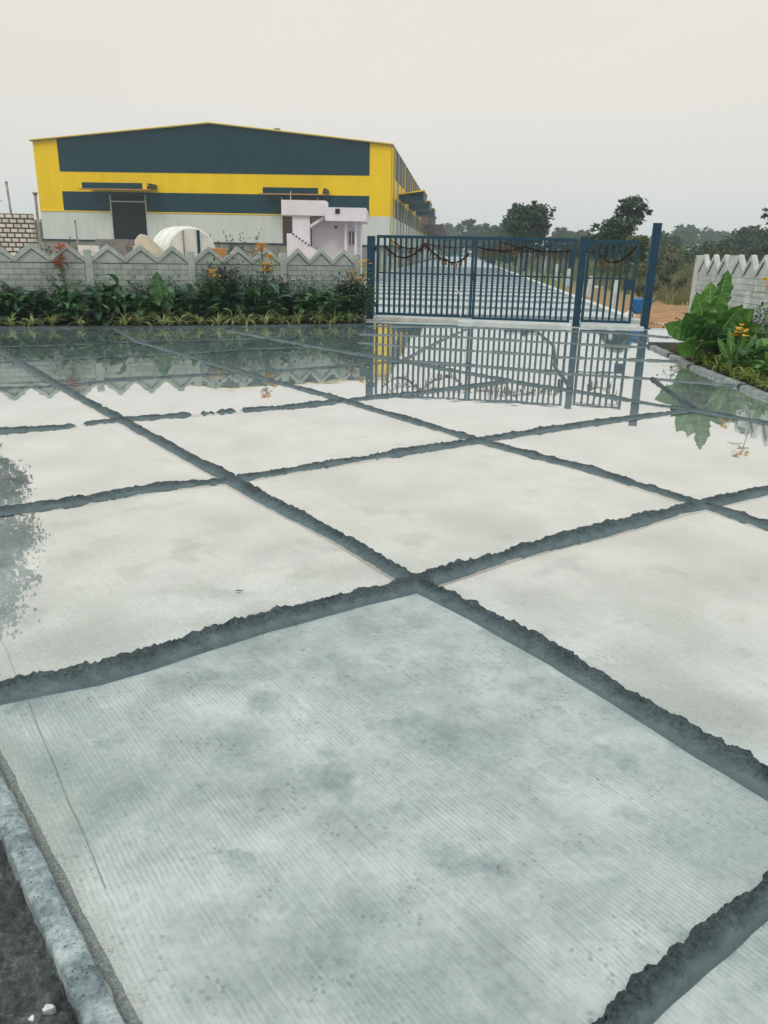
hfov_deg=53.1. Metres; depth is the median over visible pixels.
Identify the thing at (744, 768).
mortar bund
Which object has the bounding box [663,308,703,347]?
shrub
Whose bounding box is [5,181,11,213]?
pole
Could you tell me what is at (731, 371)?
spider plant
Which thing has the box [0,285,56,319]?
fern
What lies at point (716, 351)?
broad leaf plant
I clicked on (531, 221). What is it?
tree
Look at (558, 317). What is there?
track
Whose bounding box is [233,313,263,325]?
spider plant
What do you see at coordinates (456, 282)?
mortar bund
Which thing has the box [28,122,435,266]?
warehouse
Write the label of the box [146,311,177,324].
spider plant
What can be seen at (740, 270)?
precast wall
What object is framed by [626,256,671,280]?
shrub
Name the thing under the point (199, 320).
spider plant
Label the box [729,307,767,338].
fern
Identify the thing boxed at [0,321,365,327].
kerb
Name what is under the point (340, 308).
broad leaf plant
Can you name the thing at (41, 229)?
tree
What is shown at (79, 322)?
spider plant
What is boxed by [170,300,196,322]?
broad leaf plant
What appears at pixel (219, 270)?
shrub
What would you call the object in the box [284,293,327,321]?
broad leaf plant
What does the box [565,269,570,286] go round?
marker post
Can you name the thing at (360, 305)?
shrub
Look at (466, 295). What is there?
mortar bund
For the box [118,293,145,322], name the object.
broad leaf plant
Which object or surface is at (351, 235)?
window
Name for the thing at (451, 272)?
mortar bund
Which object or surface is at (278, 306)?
elephant ear plant
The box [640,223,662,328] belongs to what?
gate post
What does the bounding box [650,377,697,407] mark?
mortar bund
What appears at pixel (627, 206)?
tree
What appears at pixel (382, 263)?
fence post
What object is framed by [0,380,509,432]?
mortar bund
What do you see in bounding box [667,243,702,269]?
shrub
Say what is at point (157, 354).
mortar bund
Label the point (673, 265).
shrub
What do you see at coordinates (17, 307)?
broad leaf plant
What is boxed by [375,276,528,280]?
mortar bund
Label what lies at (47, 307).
broad leaf plant
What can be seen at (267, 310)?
broad leaf plant
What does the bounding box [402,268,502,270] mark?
mortar bund
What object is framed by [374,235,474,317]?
gate leaf
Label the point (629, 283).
wicket gate
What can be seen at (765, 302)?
flowering plant
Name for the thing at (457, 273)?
mortar bund
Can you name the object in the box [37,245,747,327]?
ground
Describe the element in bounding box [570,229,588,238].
tree
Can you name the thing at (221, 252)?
block stack
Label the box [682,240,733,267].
shrub
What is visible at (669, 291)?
dry grass
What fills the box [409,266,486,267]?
mortar bund
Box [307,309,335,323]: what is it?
spider plant
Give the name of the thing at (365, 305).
flowering plant
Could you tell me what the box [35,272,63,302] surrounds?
shrub
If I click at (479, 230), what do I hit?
tree
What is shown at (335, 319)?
spider plant
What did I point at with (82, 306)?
elephant ear plant
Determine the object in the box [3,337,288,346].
mortar bund
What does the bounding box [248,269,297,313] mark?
shrub
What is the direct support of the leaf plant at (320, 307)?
on the planting bed at (72, 324)
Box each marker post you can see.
[554,264,557,279]
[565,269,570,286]
[586,276,592,297]
[611,280,617,308]
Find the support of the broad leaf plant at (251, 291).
on the planting bed at (72, 324)
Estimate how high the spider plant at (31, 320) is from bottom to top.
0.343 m
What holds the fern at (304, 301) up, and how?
on the planting bed at (72, 324)
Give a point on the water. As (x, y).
(697, 455)
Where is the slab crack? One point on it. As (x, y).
(59, 778)
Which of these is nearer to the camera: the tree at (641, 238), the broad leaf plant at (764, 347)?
the broad leaf plant at (764, 347)
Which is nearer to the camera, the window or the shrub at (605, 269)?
the window
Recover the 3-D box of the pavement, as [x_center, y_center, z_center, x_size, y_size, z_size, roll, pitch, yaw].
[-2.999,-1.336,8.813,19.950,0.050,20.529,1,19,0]
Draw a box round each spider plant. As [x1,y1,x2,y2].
[2,315,23,325]
[17,314,44,327]
[41,313,65,324]
[69,314,96,325]
[112,313,137,324]
[123,309,154,325]
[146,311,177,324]
[166,314,191,325]
[183,311,213,324]
[204,312,228,325]
[223,310,242,325]
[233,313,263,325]
[249,311,279,323]
[269,311,291,325]
[283,307,312,323]
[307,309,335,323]
[321,308,349,323]
[341,310,365,322]
[681,351,698,359]
[689,348,713,365]
[703,353,729,370]
[721,360,752,375]
[728,365,759,383]
[734,367,767,386]
[738,358,759,373]
[749,371,767,390]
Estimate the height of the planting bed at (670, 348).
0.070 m
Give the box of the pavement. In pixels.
[0,321,767,1023]
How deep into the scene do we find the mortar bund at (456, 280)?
45.45 m
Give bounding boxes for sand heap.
[132,234,174,264]
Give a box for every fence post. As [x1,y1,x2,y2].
[381,252,382,271]
[543,248,546,280]
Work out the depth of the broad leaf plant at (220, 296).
16.84 m
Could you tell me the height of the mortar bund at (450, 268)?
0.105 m
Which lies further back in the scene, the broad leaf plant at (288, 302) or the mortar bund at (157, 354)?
the broad leaf plant at (288, 302)
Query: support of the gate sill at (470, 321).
on the pavement
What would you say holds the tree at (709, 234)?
on the ground at (662, 312)
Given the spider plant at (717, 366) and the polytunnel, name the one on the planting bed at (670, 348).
the spider plant at (717, 366)
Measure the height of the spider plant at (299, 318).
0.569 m
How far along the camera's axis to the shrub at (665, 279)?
36.21 m
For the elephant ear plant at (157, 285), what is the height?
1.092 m
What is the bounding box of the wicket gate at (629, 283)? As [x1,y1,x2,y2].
[580,240,639,323]
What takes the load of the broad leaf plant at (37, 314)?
on the planting bed at (72, 324)
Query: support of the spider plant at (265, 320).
on the planting bed at (72, 324)
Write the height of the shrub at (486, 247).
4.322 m
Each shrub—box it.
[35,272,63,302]
[77,274,123,316]
[127,273,168,318]
[164,276,206,315]
[192,261,228,319]
[200,253,250,301]
[233,264,274,320]
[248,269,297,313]
[285,273,325,313]
[324,267,374,319]
[326,270,362,318]
[342,274,380,322]
[478,240,507,263]
[550,237,589,263]
[592,255,623,277]
[616,254,647,275]
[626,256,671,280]
[634,278,665,297]
[640,252,686,275]
[646,246,678,269]
[654,269,693,292]
[658,245,684,271]
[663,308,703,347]
[666,243,696,263]
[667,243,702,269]
[677,246,732,276]
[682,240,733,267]
[708,250,747,263]
[708,317,756,358]
[740,295,767,330]
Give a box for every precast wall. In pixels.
[0,243,360,322]
[688,254,767,329]
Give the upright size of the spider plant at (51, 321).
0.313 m
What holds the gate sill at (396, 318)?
on the road
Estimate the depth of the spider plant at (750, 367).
10.80 m
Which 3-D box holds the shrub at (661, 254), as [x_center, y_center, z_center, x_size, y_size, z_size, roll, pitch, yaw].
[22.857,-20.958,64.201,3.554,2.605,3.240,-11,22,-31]
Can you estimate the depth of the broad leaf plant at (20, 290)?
15.67 m
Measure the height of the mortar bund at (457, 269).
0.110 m
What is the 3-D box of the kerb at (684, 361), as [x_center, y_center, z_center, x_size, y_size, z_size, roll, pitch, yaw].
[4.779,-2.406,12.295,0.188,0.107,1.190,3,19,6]
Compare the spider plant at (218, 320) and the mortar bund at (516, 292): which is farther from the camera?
the mortar bund at (516, 292)
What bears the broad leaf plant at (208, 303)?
on the planting bed at (72, 324)
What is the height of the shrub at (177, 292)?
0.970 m
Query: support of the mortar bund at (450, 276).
on the road
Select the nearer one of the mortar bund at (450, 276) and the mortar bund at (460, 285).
the mortar bund at (460, 285)
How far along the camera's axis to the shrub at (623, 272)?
55.04 m
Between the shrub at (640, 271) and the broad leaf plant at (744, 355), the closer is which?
the broad leaf plant at (744, 355)
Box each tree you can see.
[35,219,43,242]
[435,222,462,256]
[455,218,494,255]
[482,223,513,246]
[496,200,555,270]
[551,227,574,250]
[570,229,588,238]
[586,216,637,268]
[612,194,652,229]
[619,238,649,276]
[624,235,649,269]
[646,230,683,257]
[671,224,700,250]
[697,226,731,247]
[722,225,767,261]
[760,207,767,224]
[761,241,767,258]
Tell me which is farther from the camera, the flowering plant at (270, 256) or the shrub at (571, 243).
the shrub at (571, 243)
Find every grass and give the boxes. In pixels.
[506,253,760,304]
[516,256,761,303]
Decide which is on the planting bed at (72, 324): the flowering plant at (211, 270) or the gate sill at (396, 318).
the flowering plant at (211, 270)
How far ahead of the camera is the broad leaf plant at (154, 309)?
16.54 m
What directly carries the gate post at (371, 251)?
on the road
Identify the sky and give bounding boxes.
[0,0,767,252]
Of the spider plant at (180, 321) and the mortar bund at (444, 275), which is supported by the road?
the mortar bund at (444, 275)
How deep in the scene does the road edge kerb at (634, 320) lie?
24.91 m
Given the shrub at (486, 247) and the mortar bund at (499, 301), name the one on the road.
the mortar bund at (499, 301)
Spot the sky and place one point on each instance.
(578, 108)
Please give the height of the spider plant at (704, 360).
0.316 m
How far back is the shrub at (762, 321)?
13.22 m
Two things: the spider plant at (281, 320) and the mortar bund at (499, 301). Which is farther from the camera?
the mortar bund at (499, 301)
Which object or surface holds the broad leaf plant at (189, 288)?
on the planting bed at (72, 324)
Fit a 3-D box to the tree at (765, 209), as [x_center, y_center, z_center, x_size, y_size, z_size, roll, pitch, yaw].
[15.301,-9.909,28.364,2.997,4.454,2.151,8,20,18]
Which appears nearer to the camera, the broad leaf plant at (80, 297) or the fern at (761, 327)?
the fern at (761, 327)
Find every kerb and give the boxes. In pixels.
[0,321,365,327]
[0,774,124,1023]
[479,260,639,323]
[648,342,700,344]
[650,345,675,355]
[669,354,694,366]
[690,365,746,386]
[740,385,767,399]
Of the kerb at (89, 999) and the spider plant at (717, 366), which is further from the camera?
the spider plant at (717, 366)
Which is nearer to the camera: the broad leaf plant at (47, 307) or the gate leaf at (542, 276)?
the broad leaf plant at (47, 307)
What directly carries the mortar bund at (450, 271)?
on the road
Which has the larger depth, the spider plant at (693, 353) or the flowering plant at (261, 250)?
the flowering plant at (261, 250)
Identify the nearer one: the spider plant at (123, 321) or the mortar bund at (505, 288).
the spider plant at (123, 321)
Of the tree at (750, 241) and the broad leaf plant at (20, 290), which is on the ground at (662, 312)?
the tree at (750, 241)
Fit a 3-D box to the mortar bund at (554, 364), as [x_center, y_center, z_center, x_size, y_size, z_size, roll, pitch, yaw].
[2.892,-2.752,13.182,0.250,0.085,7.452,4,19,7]
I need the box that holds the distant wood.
[37,232,725,258]
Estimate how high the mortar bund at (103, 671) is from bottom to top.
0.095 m
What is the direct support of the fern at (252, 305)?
on the planting bed at (72, 324)
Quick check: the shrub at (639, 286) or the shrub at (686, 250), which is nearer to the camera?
the shrub at (639, 286)
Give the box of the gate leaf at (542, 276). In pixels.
[471,237,576,322]
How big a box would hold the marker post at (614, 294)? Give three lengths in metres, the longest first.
0.952 x 0.199 x 0.159 m
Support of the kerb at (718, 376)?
on the pavement
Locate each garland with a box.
[384,238,472,268]
[477,242,570,261]
[600,246,636,273]
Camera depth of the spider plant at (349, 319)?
17.35 m
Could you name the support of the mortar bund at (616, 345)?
on the pavement
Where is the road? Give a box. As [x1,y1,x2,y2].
[362,257,631,323]
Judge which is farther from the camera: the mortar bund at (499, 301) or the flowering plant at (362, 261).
the mortar bund at (499, 301)
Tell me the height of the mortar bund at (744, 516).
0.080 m
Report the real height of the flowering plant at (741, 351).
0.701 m
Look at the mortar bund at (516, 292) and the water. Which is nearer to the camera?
the water
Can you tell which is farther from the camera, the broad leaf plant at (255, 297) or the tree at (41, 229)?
the tree at (41, 229)
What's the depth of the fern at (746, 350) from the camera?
10.78 m
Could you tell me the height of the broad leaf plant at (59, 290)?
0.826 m
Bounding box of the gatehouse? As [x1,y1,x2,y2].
[281,191,368,279]
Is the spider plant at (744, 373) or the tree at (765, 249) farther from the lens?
the tree at (765, 249)
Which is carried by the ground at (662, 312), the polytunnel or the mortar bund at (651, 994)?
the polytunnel
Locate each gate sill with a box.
[373,315,460,322]
[457,318,571,327]
[579,322,643,329]
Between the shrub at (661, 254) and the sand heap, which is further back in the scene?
the shrub at (661, 254)
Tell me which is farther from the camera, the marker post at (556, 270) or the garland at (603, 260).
the marker post at (556, 270)
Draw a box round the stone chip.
[42,1004,55,1014]
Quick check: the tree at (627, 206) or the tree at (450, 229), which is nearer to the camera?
the tree at (627, 206)
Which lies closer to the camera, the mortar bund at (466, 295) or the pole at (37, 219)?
the pole at (37, 219)
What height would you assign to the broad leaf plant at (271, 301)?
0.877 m
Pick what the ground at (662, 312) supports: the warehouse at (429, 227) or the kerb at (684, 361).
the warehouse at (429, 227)
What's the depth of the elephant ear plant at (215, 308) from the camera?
16.47 m
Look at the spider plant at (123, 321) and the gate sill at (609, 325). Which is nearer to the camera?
the spider plant at (123, 321)
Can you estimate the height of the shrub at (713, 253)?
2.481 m
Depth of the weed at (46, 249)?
28.55 m
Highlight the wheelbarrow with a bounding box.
[632,298,653,317]
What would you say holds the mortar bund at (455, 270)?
on the road
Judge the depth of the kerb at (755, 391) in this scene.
9.51 m
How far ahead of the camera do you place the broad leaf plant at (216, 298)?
16.79 m
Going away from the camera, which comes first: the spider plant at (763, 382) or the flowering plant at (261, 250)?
the spider plant at (763, 382)
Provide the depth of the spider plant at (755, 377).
10.07 m
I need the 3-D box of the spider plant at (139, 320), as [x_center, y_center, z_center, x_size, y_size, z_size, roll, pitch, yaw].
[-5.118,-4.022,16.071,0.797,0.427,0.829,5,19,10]
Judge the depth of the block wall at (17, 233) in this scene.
28.28 m
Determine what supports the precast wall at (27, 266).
on the planting bed at (72, 324)
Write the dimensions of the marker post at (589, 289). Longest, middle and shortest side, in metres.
0.847 x 0.199 x 0.159 m
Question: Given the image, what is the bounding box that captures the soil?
[0,840,78,1023]
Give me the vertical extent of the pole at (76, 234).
2.401 m
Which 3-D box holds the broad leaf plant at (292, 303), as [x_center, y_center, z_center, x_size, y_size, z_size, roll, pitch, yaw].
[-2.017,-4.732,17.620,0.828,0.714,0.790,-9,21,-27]
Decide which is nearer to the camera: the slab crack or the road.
the slab crack
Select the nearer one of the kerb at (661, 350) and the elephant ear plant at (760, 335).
the elephant ear plant at (760, 335)
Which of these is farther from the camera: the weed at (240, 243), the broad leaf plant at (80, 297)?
the weed at (240, 243)
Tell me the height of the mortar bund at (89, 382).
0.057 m
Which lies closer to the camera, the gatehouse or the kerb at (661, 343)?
the kerb at (661, 343)
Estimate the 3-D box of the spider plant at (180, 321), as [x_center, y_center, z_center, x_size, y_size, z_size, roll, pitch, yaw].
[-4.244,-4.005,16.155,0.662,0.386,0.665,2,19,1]
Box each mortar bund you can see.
[0,347,313,362]
[0,348,767,800]
[0,361,397,388]
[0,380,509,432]
[0,409,690,514]
[0,485,767,704]
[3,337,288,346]
[113,328,767,528]
[226,330,767,424]
[356,333,647,347]
[356,342,677,361]
[356,352,735,386]
[360,285,550,290]
[361,282,544,287]
[363,280,538,284]
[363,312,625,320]
[364,278,533,282]
[365,325,671,337]
[366,289,560,293]
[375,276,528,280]
[375,292,571,298]
[375,297,581,303]
[379,275,523,278]
[379,304,601,311]
[380,273,518,277]
[391,271,510,273]
[396,270,507,272]
[398,269,506,271]
[401,272,513,274]
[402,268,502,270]
[403,328,467,359]
[407,267,501,269]
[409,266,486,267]
[412,268,496,269]
[537,331,571,386]
[591,871,767,1023]
[620,334,650,346]
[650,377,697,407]
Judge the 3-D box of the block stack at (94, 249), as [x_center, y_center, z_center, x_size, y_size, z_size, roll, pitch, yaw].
[-8.722,-7.128,22.980,0.607,1.590,0.600,-4,19,-15]
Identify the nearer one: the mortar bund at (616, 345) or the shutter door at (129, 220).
the mortar bund at (616, 345)
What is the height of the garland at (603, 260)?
0.654 m
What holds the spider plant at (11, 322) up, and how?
on the planting bed at (72, 324)
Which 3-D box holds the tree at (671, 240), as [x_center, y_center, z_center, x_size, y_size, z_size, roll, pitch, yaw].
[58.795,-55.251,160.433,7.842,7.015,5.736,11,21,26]
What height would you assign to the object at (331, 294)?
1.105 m
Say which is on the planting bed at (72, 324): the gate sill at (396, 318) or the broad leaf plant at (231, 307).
the broad leaf plant at (231, 307)
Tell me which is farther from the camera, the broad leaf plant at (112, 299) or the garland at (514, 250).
the garland at (514, 250)
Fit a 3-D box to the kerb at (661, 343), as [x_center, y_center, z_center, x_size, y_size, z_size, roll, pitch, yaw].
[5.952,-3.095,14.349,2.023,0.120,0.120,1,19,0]
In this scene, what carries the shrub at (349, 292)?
on the planting bed at (72, 324)
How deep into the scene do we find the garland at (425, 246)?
18.36 m
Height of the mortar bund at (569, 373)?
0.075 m
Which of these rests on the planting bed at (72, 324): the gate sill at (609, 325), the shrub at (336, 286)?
the shrub at (336, 286)
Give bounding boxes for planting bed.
[0,316,364,326]
[657,345,767,391]
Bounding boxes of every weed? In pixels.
[42,237,77,254]
[209,233,257,254]
[223,231,259,257]
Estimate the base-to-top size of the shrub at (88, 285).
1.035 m
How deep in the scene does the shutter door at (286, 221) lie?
84.56 m
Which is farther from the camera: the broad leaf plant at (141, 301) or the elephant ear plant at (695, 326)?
the broad leaf plant at (141, 301)
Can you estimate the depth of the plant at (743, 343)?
11.16 m
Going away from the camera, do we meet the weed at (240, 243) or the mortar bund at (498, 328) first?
the mortar bund at (498, 328)
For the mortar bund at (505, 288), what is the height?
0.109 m
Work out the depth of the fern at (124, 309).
16.45 m
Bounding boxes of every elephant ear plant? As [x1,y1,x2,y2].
[73,290,119,324]
[138,272,173,322]
[199,304,240,323]
[268,303,303,322]
[665,270,761,361]
[710,319,765,347]
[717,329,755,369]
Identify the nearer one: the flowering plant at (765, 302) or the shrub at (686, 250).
the flowering plant at (765, 302)
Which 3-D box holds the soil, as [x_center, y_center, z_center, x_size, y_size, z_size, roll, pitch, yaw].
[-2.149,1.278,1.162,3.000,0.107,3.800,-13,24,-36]
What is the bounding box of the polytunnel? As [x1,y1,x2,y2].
[153,226,214,264]
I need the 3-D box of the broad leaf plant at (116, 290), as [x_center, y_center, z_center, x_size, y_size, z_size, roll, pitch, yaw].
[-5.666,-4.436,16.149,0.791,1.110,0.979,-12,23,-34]
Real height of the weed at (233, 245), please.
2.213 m
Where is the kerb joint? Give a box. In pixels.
[0,750,142,1023]
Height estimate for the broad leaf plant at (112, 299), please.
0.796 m
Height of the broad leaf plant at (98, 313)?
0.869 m
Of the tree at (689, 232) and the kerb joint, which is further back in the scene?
the tree at (689, 232)
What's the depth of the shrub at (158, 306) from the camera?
16.69 m
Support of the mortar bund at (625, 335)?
on the pavement
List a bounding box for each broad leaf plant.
[0,281,23,321]
[0,291,45,324]
[3,299,34,323]
[16,290,56,323]
[21,296,59,322]
[41,283,84,323]
[57,291,93,323]
[60,288,86,322]
[76,284,116,323]
[82,299,104,322]
[89,274,132,324]
[92,286,121,321]
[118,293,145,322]
[118,294,163,324]
[119,297,158,321]
[145,298,174,320]
[159,283,213,322]
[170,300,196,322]
[179,290,223,323]
[195,292,226,321]
[208,278,237,321]
[216,288,252,323]
[227,287,268,322]
[238,291,265,320]
[246,282,290,322]
[254,296,283,321]
[272,282,300,322]
[283,290,308,317]
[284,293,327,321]
[304,292,332,321]
[314,292,359,322]
[709,347,722,358]
[732,337,755,366]
[736,338,767,374]
[744,352,767,378]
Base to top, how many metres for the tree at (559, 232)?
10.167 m
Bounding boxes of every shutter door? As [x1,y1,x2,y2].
[109,194,148,239]
[281,197,317,243]
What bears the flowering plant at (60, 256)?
on the planting bed at (72, 324)
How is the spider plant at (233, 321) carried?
on the planting bed at (72, 324)
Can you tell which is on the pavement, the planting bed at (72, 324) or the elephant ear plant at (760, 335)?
the planting bed at (72, 324)
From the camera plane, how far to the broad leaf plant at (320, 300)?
17.54 m
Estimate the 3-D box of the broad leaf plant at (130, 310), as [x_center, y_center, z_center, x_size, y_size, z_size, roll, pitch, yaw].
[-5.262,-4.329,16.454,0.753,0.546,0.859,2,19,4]
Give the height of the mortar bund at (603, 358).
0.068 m
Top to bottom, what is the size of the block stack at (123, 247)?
1.790 m
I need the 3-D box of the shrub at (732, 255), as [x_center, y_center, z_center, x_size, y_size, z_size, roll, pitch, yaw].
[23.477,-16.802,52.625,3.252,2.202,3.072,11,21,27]
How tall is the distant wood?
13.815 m
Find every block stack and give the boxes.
[78,245,99,263]
[95,239,134,256]
[212,248,226,258]
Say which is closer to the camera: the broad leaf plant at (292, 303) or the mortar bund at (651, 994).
the mortar bund at (651, 994)
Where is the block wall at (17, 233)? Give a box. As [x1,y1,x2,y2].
[0,213,37,255]
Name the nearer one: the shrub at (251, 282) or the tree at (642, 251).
the shrub at (251, 282)
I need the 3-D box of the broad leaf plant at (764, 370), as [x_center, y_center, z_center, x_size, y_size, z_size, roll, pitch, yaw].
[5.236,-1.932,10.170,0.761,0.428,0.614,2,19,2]
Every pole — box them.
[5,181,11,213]
[32,192,42,250]
[74,220,80,263]
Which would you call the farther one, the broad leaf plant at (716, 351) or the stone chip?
the broad leaf plant at (716, 351)
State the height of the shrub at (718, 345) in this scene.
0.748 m
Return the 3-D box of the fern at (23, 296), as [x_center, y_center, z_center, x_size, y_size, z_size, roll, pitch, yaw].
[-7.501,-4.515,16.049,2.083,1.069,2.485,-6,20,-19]
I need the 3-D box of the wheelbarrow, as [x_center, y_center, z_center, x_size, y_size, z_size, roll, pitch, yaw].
[6.651,-5.200,19.855,0.520,0.600,1.632,9,20,21]
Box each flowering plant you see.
[52,243,75,318]
[205,268,223,322]
[252,242,275,312]
[262,254,277,297]
[353,277,372,319]
[358,259,370,311]
[715,324,747,372]
[751,277,767,337]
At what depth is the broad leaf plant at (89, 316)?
16.26 m
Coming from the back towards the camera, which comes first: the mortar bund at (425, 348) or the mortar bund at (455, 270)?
the mortar bund at (455, 270)
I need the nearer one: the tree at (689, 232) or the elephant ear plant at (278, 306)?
the elephant ear plant at (278, 306)
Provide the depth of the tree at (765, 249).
75.52 m
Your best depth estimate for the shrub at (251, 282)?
17.15 m
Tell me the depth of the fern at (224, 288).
16.84 m
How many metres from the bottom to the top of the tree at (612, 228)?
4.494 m
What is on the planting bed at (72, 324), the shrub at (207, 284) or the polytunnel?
the shrub at (207, 284)
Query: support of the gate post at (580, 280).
on the pavement
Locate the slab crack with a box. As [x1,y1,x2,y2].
[0,638,105,888]
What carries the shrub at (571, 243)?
on the ground at (662, 312)
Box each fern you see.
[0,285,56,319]
[0,286,63,308]
[88,281,151,318]
[202,285,269,309]
[204,287,284,321]
[264,293,327,314]
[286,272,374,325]
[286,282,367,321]
[287,289,342,314]
[716,326,765,350]
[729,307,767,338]
[729,336,767,360]
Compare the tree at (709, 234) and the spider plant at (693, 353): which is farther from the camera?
the tree at (709, 234)
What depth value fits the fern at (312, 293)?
17.44 m
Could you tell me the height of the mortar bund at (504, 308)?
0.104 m
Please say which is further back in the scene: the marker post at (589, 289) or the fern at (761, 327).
the marker post at (589, 289)
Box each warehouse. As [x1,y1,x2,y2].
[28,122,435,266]
[420,216,447,260]
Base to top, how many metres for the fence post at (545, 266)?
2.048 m
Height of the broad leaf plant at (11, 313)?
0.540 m
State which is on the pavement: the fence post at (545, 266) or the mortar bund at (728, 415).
the mortar bund at (728, 415)
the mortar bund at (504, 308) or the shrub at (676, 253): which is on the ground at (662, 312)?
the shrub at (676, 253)
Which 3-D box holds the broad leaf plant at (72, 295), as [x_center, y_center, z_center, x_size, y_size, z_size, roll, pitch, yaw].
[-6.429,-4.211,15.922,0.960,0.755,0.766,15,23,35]
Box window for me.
[348,229,354,244]
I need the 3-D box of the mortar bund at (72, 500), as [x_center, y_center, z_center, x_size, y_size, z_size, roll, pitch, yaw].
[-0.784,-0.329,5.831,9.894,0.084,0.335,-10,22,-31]
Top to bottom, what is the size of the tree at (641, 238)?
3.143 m
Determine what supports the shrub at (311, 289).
on the planting bed at (72, 324)
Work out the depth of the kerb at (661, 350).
13.45 m
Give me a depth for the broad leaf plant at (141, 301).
16.21 m
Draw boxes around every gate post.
[364,236,375,318]
[572,237,587,326]
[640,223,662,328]
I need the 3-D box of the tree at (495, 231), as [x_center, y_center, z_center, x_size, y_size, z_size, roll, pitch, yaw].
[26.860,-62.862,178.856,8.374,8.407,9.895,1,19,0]

